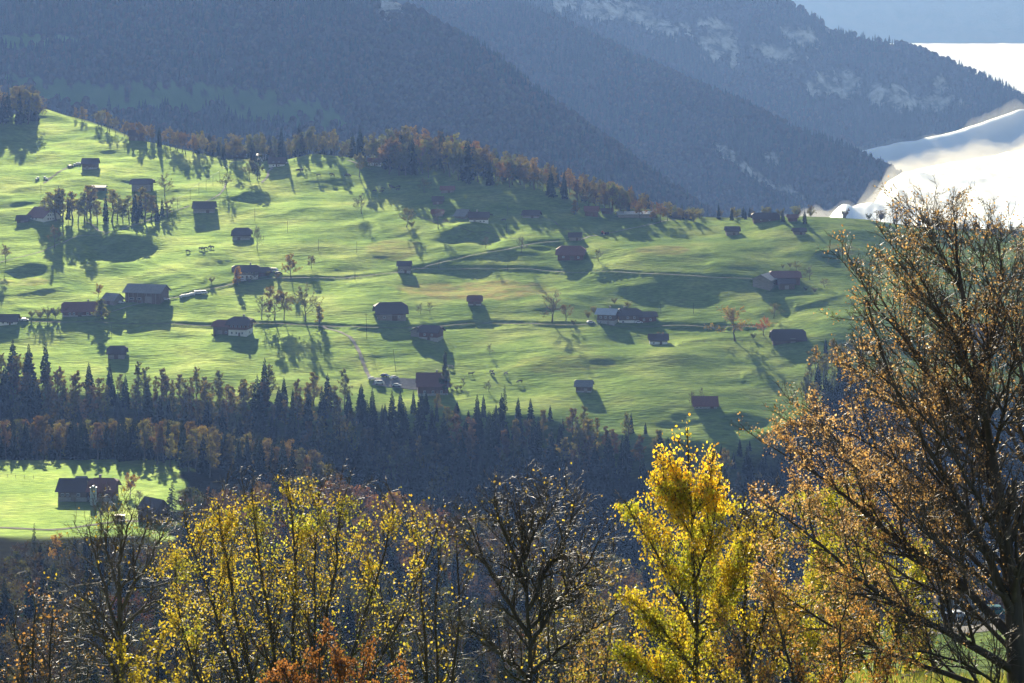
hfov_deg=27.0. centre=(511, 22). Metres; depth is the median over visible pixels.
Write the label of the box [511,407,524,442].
spruce tree
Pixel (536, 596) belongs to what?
bare tree
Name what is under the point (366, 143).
beech tree
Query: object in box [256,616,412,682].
beech bush
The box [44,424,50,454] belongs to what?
beech tree
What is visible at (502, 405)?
spruce tree
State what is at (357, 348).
gravel track
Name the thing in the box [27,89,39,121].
spruce tree
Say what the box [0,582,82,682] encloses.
tree
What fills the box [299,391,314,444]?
spruce tree
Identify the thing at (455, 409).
autumn tree
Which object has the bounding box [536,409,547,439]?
autumn tree
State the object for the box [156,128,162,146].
spruce tree
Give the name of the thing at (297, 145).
beech tree
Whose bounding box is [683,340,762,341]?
fence
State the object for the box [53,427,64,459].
beech tree
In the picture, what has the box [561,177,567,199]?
spruce tree
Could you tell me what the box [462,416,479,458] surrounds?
autumn tree
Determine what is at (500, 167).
beech tree
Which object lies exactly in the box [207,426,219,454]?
beech tree
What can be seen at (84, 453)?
spruce tree
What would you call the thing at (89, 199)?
birch tree
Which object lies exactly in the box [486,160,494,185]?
spruce tree
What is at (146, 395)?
spruce tree
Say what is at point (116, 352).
hay barn
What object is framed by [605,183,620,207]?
beech tree
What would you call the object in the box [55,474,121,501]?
farmhouse
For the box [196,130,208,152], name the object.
beech tree
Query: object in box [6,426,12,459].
spruce tree
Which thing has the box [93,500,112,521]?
bare tree
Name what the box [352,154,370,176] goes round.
autumn tree
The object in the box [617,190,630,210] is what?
beech tree
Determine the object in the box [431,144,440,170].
beech tree
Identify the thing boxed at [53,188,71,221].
birch tree
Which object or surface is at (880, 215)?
beech tree
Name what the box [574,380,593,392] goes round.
hay barn
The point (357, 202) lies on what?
bare tree
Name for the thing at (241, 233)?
hay barn
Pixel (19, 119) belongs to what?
spruce tree
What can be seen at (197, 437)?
beech tree
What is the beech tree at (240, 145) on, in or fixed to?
on the ground at (546, 361)
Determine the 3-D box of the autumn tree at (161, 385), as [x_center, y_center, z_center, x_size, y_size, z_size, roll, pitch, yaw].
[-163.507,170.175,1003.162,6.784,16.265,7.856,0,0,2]
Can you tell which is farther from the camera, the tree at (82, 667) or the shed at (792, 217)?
the shed at (792, 217)
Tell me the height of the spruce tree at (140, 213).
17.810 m
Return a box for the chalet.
[27,205,61,221]
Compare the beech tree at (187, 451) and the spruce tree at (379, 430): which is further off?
the spruce tree at (379, 430)
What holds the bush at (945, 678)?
on the ground at (546, 361)
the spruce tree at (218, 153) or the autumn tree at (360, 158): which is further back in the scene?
the spruce tree at (218, 153)
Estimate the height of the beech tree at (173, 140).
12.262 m
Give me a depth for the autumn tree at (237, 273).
1172.12 m
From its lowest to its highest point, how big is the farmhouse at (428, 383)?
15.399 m
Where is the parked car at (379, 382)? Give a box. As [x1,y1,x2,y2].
[375,380,384,384]
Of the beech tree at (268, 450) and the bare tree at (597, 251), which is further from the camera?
the bare tree at (597, 251)
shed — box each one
[15,215,30,222]
[92,185,107,190]
[600,208,613,213]
[786,214,798,221]
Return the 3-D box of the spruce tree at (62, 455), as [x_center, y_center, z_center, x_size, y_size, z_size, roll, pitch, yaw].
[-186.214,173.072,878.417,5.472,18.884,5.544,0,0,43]
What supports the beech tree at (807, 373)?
on the ground at (546, 361)
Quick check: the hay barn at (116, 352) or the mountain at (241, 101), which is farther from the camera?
the mountain at (241, 101)
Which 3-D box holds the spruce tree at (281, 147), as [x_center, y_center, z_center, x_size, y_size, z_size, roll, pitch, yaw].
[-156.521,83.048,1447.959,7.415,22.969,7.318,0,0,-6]
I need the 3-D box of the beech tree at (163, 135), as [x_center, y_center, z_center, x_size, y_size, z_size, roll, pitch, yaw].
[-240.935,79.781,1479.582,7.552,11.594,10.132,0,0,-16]
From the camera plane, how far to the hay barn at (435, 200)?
1316.52 m
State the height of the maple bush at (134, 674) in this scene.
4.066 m
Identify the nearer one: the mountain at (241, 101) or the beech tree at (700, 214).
the beech tree at (700, 214)
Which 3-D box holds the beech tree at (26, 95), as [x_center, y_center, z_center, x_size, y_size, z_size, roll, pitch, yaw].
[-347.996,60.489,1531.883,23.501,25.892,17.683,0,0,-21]
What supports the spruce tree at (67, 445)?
on the ground at (546, 361)
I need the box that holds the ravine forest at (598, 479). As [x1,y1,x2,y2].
[0,353,1023,602]
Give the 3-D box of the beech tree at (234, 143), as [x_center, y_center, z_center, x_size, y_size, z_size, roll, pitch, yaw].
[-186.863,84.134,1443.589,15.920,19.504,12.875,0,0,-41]
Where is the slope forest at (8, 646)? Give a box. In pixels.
[0,466,1004,682]
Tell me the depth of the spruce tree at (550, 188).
1328.53 m
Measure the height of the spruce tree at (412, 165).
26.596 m
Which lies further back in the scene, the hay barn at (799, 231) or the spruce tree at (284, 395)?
the hay barn at (799, 231)
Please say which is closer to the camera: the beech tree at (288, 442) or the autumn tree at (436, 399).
the beech tree at (288, 442)
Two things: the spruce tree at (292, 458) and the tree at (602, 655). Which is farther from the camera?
the spruce tree at (292, 458)
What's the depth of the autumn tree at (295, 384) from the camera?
989.83 m
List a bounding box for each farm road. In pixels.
[0,520,145,529]
[2,184,225,261]
[19,320,759,327]
[102,268,751,313]
[416,241,554,268]
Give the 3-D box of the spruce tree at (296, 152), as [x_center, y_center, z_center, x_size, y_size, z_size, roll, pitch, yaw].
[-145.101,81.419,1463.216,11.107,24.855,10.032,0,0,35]
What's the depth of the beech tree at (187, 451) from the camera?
831.22 m
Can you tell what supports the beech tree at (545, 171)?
on the ground at (546, 361)
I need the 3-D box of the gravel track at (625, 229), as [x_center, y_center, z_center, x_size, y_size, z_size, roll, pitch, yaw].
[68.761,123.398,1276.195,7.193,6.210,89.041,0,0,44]
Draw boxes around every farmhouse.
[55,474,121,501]
[61,299,100,316]
[211,314,255,336]
[220,149,246,157]
[232,263,270,279]
[267,157,286,167]
[416,370,449,396]
[468,210,489,223]
[594,306,619,324]
[617,306,657,322]
[666,212,688,218]
[751,213,779,222]
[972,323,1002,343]
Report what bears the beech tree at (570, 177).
on the ground at (546, 361)
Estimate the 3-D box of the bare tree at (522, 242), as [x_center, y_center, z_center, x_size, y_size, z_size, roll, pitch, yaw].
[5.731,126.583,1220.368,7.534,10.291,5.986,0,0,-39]
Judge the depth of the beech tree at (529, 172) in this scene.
1350.96 m
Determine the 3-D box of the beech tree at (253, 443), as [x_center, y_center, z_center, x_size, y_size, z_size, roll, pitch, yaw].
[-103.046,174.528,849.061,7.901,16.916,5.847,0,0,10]
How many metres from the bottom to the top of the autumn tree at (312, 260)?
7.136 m
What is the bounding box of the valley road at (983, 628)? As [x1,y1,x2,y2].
[894,624,997,633]
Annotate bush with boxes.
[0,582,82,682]
[36,310,45,317]
[42,307,54,317]
[50,306,61,316]
[106,619,217,682]
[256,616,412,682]
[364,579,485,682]
[843,665,1021,682]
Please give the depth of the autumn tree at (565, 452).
951.61 m
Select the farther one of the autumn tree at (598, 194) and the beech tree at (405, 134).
the beech tree at (405, 134)
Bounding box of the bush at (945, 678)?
[843,665,1021,682]
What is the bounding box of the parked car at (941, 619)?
[923,612,942,620]
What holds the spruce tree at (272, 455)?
on the ground at (546, 361)
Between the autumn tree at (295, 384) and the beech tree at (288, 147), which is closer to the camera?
the autumn tree at (295, 384)
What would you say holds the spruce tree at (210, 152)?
on the ground at (546, 361)
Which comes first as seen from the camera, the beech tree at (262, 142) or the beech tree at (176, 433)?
the beech tree at (176, 433)
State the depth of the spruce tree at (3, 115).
1522.64 m
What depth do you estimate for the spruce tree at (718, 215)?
1310.03 m
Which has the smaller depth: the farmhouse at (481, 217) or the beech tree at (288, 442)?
the beech tree at (288, 442)
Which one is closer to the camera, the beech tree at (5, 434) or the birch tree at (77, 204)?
the beech tree at (5, 434)
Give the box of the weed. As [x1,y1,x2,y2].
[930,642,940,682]
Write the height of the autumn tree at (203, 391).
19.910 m
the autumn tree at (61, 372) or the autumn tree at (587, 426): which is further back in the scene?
the autumn tree at (61, 372)
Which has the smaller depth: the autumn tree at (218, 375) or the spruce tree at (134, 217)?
the autumn tree at (218, 375)
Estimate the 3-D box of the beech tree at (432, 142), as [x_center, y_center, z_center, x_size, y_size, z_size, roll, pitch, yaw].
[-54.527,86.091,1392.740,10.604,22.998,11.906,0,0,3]
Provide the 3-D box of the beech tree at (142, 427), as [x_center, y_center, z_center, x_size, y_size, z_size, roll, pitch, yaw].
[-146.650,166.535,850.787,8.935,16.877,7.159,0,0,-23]
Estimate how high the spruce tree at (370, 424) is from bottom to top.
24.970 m
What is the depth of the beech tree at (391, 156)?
1399.30 m
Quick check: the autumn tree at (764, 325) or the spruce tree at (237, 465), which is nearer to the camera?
the spruce tree at (237, 465)
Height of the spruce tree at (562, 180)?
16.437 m
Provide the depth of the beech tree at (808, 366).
1019.67 m
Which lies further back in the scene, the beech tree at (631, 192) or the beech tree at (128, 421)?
the beech tree at (631, 192)
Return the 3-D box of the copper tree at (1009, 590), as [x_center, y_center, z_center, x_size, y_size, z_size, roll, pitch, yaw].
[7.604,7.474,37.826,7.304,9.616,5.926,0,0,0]
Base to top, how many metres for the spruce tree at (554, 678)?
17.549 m
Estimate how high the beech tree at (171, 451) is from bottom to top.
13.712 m
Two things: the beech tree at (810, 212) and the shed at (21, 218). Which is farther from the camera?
the beech tree at (810, 212)
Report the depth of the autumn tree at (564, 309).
1113.49 m
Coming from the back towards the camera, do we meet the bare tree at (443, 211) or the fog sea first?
the fog sea
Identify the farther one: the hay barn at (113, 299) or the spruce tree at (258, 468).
the hay barn at (113, 299)
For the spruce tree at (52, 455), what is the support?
on the ground at (546, 361)
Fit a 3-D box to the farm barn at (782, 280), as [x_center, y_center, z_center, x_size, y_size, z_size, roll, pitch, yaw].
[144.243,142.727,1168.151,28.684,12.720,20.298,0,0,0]
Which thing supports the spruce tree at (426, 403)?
on the ground at (546, 361)
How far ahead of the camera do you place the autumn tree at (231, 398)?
986.95 m
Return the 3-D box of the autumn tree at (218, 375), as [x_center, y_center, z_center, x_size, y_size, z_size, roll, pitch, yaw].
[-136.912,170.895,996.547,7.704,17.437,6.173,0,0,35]
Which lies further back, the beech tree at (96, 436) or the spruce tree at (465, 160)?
the spruce tree at (465, 160)
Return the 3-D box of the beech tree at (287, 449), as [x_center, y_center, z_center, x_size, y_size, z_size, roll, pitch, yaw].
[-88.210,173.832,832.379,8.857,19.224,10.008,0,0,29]
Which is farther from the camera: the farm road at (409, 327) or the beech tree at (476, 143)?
the beech tree at (476, 143)
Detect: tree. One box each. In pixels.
[0,95,8,124]
[0,244,11,262]
[0,363,13,410]
[0,387,8,420]
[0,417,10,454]
[0,420,11,458]
[0,426,4,458]
[0,436,4,456]
[5,88,13,118]
[5,339,21,383]
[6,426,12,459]
[8,86,15,111]
[8,422,18,459]
[10,419,30,459]
[11,86,23,113]
[11,89,42,123]
[11,479,218,682]
[13,85,28,115]
[14,89,24,124]
[17,419,29,443]
[17,422,27,459]
[17,587,115,682]
[18,372,35,400]
[18,417,33,459]
[19,344,36,401]
[21,85,38,101]
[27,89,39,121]
[27,423,41,459]
[28,92,47,122]
[28,419,42,459]
[29,523,37,567]
[31,415,45,459]
[32,380,43,418]
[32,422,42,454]
[34,413,52,459]
[38,341,53,387]
[39,197,46,206]
[40,365,51,387]
[42,192,52,209]
[43,382,57,413]
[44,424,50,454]
[45,189,64,220]
[46,224,63,247]
[46,419,66,453]
[48,423,56,459]
[48,423,66,459]
[48,533,71,564]
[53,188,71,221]
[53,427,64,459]
[56,421,65,458]
[57,369,65,392]
[61,424,70,449]
[64,418,76,458]
[65,191,76,219]
[65,199,71,222]
[66,414,80,459]
[71,199,86,221]
[74,192,92,221]
[76,417,85,458]
[77,419,92,459]
[78,530,93,576]
[80,109,86,118]
[81,188,96,214]
[81,419,94,458]
[84,185,98,219]
[87,422,106,459]
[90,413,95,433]
[91,110,107,126]
[91,200,102,221]
[91,299,110,319]
[91,418,98,458]
[92,283,103,296]
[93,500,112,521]
[94,420,105,458]
[100,420,112,458]
[102,112,109,128]
[102,196,108,220]
[103,189,125,221]
[105,365,114,400]
[106,113,112,130]
[106,426,115,447]
[108,418,116,450]
[109,385,117,406]
[110,116,119,132]
[110,420,120,449]
[112,429,120,458]
[113,418,121,456]
[114,195,127,219]
[115,374,124,388]
[117,119,128,135]
[117,420,130,461]
[118,205,128,221]
[119,473,139,495]
[120,195,132,218]
[121,121,133,133]
[124,418,132,432]
[128,417,135,456]
[130,191,138,222]
[130,419,143,460]
[132,420,154,460]
[132,490,141,501]
[134,187,154,221]
[135,122,145,140]
[138,195,143,219]
[140,367,151,389]
[140,418,153,455]
[140,419,154,458]
[142,125,154,141]
[142,380,153,421]
[144,454,457,682]
[146,425,154,459]
[147,195,162,219]
[149,421,167,463]
[152,388,158,412]
[152,425,169,462]
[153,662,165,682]
[154,203,159,221]
[154,427,164,460]
[155,172,174,195]
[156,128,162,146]
[156,367,169,401]
[156,419,169,432]
[159,199,164,216]
[159,378,171,404]
[161,130,168,145]
[162,127,173,146]
[163,201,171,216]
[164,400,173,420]
[164,420,174,459]
[164,432,176,466]
[164,548,255,682]
[165,481,179,522]
[167,420,177,456]
[169,132,182,148]
[171,130,182,150]
[172,133,191,153]
[172,424,179,456]
[174,374,184,403]
[175,131,186,151]
[175,421,183,460]
[175,423,180,457]
[176,392,191,418]
[177,429,189,468]
[179,434,197,471]
[185,386,197,419]
[185,421,199,465]
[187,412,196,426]
[189,135,198,154]
[189,428,206,466]
[190,133,209,154]
[193,426,209,451]
[194,380,214,408]
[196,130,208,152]
[196,434,211,475]
[197,401,216,427]
[199,377,211,400]
[201,434,220,477]
[203,395,217,418]
[204,132,213,154]
[206,141,216,155]
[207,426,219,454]
[211,370,224,400]
[213,429,223,465]
[215,141,220,157]
[216,137,222,147]
[216,173,234,189]
[217,430,230,470]
[220,143,226,159]
[222,433,235,472]
[223,386,237,417]
[225,133,249,160]
[225,135,241,160]
[227,432,234,471]
[231,435,243,477]
[232,437,244,463]
[233,266,241,284]
[237,160,261,179]
[238,138,244,158]
[239,401,247,432]
[240,435,252,481]
[243,432,251,455]
[244,136,256,153]
[248,141,256,161]
[250,157,263,179]
[250,431,261,480]
[250,432,255,454]
[251,433,268,486]
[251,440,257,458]
[251,440,275,474]
[252,225,264,248]
[254,132,266,153]
[255,296,267,318]
[258,136,268,160]
[258,381,271,412]
[260,358,270,408]
[262,286,290,319]
[262,438,272,484]
[266,135,272,159]
[266,415,275,443]
[267,441,275,488]
[272,444,291,475]
[272,446,279,475]
[274,386,283,419]
[274,434,290,488]
[276,289,293,319]
[277,129,284,156]
[280,378,288,404]
[280,438,297,474]
[281,253,302,278]
[282,146,286,158]
[284,141,291,153]
[285,402,298,444]
[286,282,323,320]
[288,389,296,414]
[288,443,297,490]
[290,137,307,157]
[292,123,305,157]
[292,379,301,405]
[293,133,305,156]
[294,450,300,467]
[295,447,309,489]
[297,129,319,154]
[299,383,315,409]
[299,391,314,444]
[299,455,309,493]
[300,392,318,421]
[305,135,318,153]
[305,137,312,154]
[305,372,323,405]
[306,126,315,153]
[307,255,315,267]
[307,459,319,495]
[308,450,319,469]
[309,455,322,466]
[314,305,324,323]
[315,387,327,428]
[316,461,325,487]
[318,131,332,154]
[320,137,326,154]
[322,386,344,425]
[322,393,328,416]
[324,464,334,499]
[326,129,338,155]
[332,465,337,502]
[333,135,340,155]
[337,367,353,408]
[339,144,352,156]
[344,391,353,415]
[346,399,355,432]
[348,132,355,157]
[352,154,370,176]
[352,193,364,213]
[353,128,366,159]
[353,389,364,424]
[355,384,365,406]
[359,135,374,157]
[364,486,483,682]
[365,398,381,453]
[367,132,383,156]
[367,142,380,157]
[368,138,407,173]
[374,406,381,438]
[375,127,398,150]
[379,405,385,430]
[382,135,393,169]
[382,140,398,171]
[382,405,387,421]
[385,391,399,441]
[392,132,406,153]
[397,130,402,148]
[397,136,407,171]
[398,143,408,175]
[399,207,415,226]
[400,126,410,148]
[404,142,411,173]
[406,135,418,174]
[408,139,435,172]
[410,390,416,414]
[410,394,428,447]
[413,427,423,456]
[414,138,425,170]
[416,394,426,421]
[423,137,435,168]
[424,392,430,413]
[425,406,437,443]
[426,460,636,682]
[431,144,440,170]
[432,205,446,228]
[434,394,441,411]
[434,403,438,421]
[436,135,441,164]
[438,142,446,172]
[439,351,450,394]
[441,141,452,176]
[448,147,468,180]
[450,145,463,175]
[451,141,457,172]
[453,405,458,414]
[459,139,476,180]
[461,141,479,156]
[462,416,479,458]
[465,166,471,183]
[469,141,477,177]
[469,148,486,181]
[471,395,483,435]
[475,148,496,179]
[475,415,484,448]
[479,147,487,177]
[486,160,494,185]
[491,409,500,453]
[492,158,499,181]
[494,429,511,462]
[495,161,507,183]
[496,162,518,186]
[496,393,507,424]
[498,410,504,435]
[501,154,519,184]
[503,387,507,410]
[507,418,522,460]
[508,164,526,184]
[511,157,526,182]
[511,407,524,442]
[514,398,522,419]
[517,236,524,251]
[518,168,530,188]
[521,161,529,180]
[522,551,646,682]
[525,167,546,187]
[526,157,540,189]
[526,164,532,184]
[527,398,534,423]
[534,171,547,190]
[535,417,544,450]
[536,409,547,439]
[540,290,564,321]
[543,168,549,187]
[545,168,557,197]
[545,580,668,682]
[548,165,557,183]
[552,666,559,682]
[554,167,559,186]
[556,168,575,192]
[556,423,563,447]
[556,437,570,461]
[559,304,574,320]
[560,172,567,193]
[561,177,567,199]
[563,408,582,442]
[566,450,578,482]
[570,199,579,214]
[570,430,584,467]
[573,179,581,204]
[578,406,588,423]
[578,418,601,451]
[579,181,596,205]
[581,181,586,201]
[590,177,596,190]
[591,249,603,260]
[592,189,598,205]
[594,193,602,208]
[597,179,605,197]
[598,182,607,207]
[600,188,618,214]
[601,426,611,452]
[603,413,764,682]
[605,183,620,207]
[608,429,620,461]
[611,186,628,210]
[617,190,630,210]
[617,435,628,485]
[618,194,629,212]
[623,431,633,472]
[629,190,635,204]
[629,413,634,433]
[630,434,646,467]
[633,203,647,218]
[639,192,650,210]
[649,429,664,451]
[650,203,668,221]
[653,431,664,483]
[658,437,673,499]
[661,202,673,220]
[662,475,841,682]
[674,208,685,217]
[688,208,700,221]
[694,208,704,218]
[701,561,915,682]
[704,306,750,340]
[716,203,720,218]
[730,174,1023,682]
[733,209,740,216]
[741,206,745,217]
[751,316,776,334]
[761,206,769,212]
[767,303,784,315]
[768,470,947,682]
[780,211,785,221]
[790,205,800,213]
[790,373,813,398]
[793,261,801,270]
[800,372,810,399]
[802,210,806,223]
[802,266,812,278]
[805,357,814,382]
[806,208,814,215]
[810,344,819,369]
[814,364,821,389]
[815,354,829,384]
[818,358,831,378]
[820,278,830,286]
[823,340,827,353]
[824,350,841,370]
[827,339,843,354]
[827,369,839,394]
[839,341,856,360]
[839,374,847,407]
[840,208,849,217]
[874,210,885,220]
[1007,225,1022,236]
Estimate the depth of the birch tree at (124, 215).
1296.05 m
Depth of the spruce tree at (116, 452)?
853.58 m
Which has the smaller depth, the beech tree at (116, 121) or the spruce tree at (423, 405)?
the spruce tree at (423, 405)
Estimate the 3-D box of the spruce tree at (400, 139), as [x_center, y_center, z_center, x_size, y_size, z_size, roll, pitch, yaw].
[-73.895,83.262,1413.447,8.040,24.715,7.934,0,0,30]
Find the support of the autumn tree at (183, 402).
on the ground at (546, 361)
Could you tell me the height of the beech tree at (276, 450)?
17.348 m
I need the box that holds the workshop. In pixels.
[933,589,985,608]
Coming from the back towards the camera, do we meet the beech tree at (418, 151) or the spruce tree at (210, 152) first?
the spruce tree at (210, 152)
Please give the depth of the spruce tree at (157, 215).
1301.87 m
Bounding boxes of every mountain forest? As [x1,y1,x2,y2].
[0,0,711,216]
[410,0,902,216]
[523,0,1023,150]
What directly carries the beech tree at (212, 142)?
on the ground at (546, 361)
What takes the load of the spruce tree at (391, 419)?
on the ground at (546, 361)
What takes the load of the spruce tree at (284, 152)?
on the ground at (546, 361)
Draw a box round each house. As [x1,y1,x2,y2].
[0,314,20,325]
[367,158,381,166]
[453,209,470,218]
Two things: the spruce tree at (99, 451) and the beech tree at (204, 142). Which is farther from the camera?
the beech tree at (204, 142)
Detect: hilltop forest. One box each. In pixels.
[191,131,383,158]
[386,125,657,208]
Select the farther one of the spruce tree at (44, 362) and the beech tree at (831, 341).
the beech tree at (831, 341)
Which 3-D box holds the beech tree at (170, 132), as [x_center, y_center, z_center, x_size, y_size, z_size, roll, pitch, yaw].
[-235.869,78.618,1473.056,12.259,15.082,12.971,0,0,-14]
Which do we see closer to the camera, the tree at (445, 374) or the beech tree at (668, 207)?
the tree at (445, 374)
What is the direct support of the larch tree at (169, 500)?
on the ground at (546, 361)
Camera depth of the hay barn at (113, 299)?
1136.20 m
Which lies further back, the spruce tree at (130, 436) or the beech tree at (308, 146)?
the beech tree at (308, 146)
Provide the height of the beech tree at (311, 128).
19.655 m
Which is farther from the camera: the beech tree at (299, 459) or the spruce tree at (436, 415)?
the spruce tree at (436, 415)
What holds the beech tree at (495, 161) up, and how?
on the ground at (546, 361)
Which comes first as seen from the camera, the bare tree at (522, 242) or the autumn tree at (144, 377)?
the autumn tree at (144, 377)
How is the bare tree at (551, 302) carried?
on the ground at (546, 361)
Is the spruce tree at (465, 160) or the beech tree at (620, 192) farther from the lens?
the spruce tree at (465, 160)
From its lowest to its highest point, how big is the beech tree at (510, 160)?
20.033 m
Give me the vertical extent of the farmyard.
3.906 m
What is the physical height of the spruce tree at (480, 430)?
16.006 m
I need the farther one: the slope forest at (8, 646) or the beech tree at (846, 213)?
the beech tree at (846, 213)
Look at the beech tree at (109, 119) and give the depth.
1510.84 m
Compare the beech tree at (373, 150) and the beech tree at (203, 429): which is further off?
the beech tree at (373, 150)
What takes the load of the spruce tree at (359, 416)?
on the ground at (546, 361)
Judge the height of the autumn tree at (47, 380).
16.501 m
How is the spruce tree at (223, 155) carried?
on the ground at (546, 361)
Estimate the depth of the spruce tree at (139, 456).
853.22 m
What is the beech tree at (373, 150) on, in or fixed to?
on the ground at (546, 361)
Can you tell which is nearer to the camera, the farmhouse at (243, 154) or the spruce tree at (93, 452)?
the spruce tree at (93, 452)
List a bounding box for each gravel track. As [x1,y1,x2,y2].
[43,164,79,182]
[261,167,273,181]
[321,326,370,376]
[581,219,677,239]
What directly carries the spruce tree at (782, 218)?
on the ground at (546, 361)
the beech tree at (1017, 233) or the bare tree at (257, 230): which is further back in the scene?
the beech tree at (1017, 233)
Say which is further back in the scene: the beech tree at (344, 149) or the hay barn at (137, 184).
the beech tree at (344, 149)
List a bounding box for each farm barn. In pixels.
[122,283,171,304]
[136,496,169,522]
[372,302,408,320]
[409,325,445,341]
[555,245,586,259]
[750,271,801,290]
[769,329,806,344]
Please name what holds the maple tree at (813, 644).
on the ground at (546, 361)
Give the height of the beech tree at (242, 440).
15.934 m
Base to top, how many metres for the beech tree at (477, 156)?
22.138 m
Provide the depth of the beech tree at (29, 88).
1559.81 m
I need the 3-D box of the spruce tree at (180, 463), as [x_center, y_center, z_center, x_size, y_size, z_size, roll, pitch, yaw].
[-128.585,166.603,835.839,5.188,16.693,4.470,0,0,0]
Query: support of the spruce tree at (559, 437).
on the ground at (546, 361)
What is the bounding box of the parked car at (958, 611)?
[952,610,968,616]
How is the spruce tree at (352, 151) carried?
on the ground at (546, 361)
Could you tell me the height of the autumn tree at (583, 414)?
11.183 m
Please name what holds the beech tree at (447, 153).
on the ground at (546, 361)
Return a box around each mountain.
[0,0,712,216]
[393,0,893,216]
[517,0,1023,149]
[792,0,1023,43]
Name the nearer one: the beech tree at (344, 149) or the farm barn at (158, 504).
the farm barn at (158, 504)
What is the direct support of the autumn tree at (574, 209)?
on the ground at (546, 361)
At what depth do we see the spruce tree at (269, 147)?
1458.33 m
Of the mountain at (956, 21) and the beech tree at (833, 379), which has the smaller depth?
the beech tree at (833, 379)
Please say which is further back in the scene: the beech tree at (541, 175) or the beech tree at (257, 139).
the beech tree at (257, 139)
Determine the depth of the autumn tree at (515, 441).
956.42 m
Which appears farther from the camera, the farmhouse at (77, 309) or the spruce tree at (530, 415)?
the farmhouse at (77, 309)
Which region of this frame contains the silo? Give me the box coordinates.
[90,485,96,505]
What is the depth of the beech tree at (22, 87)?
1541.95 m
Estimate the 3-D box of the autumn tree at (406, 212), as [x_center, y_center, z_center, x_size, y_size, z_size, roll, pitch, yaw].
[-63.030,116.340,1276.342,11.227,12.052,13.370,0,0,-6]
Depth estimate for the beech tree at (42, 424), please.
867.76 m
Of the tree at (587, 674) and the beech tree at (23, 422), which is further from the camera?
the beech tree at (23, 422)
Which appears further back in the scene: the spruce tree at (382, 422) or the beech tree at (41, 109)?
the beech tree at (41, 109)
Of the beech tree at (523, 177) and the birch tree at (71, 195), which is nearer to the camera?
the birch tree at (71, 195)
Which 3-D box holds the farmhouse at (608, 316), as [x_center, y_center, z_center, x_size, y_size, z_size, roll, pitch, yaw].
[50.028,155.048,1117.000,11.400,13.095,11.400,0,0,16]
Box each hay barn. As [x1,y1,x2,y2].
[81,158,99,169]
[101,292,124,305]
[106,346,128,358]
[127,130,145,141]
[129,178,155,191]
[192,201,216,212]
[231,228,252,239]
[396,261,411,273]
[430,209,443,215]
[431,196,443,204]
[440,186,454,192]
[466,295,482,305]
[521,210,541,217]
[568,232,582,240]
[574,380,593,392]
[584,206,599,216]
[647,334,668,343]
[691,396,718,408]
[724,226,740,235]
[791,228,806,234]
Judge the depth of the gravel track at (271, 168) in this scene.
1396.90 m
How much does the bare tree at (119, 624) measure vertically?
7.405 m
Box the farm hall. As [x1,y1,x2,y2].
[615,211,652,217]
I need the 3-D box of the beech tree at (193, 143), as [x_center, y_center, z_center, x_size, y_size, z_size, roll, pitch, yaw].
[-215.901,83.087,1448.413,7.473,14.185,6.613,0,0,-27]
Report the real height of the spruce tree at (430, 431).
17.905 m
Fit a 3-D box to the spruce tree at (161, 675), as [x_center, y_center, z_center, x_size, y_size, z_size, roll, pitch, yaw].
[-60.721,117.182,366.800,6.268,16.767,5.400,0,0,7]
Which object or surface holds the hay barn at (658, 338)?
on the ground at (546, 361)
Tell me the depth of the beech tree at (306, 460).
836.00 m
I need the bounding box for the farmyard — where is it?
[372,377,416,388]
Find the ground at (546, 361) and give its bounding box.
[0,109,1023,682]
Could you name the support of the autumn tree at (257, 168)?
on the ground at (546, 361)
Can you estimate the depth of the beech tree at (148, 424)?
869.38 m
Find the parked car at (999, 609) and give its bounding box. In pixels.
[988,604,1004,615]
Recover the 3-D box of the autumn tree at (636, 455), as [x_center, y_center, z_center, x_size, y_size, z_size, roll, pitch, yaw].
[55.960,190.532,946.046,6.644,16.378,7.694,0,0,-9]
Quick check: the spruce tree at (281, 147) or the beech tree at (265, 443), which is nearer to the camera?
the beech tree at (265, 443)
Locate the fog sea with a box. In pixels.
[830,43,1023,229]
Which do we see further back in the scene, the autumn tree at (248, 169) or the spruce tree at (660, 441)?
the autumn tree at (248, 169)
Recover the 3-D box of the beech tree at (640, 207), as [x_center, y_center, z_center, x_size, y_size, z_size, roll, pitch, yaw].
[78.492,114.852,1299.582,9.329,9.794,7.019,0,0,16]
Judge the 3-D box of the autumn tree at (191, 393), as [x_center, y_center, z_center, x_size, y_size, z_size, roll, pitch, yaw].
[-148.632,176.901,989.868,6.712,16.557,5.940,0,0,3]
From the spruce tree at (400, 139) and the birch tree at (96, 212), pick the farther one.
the spruce tree at (400, 139)
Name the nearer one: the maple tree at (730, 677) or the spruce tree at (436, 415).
the maple tree at (730, 677)
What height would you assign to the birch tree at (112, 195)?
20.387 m
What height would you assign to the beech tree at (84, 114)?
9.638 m
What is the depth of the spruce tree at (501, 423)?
968.38 m
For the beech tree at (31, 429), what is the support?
on the ground at (546, 361)
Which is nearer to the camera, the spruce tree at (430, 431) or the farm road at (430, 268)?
the spruce tree at (430, 431)

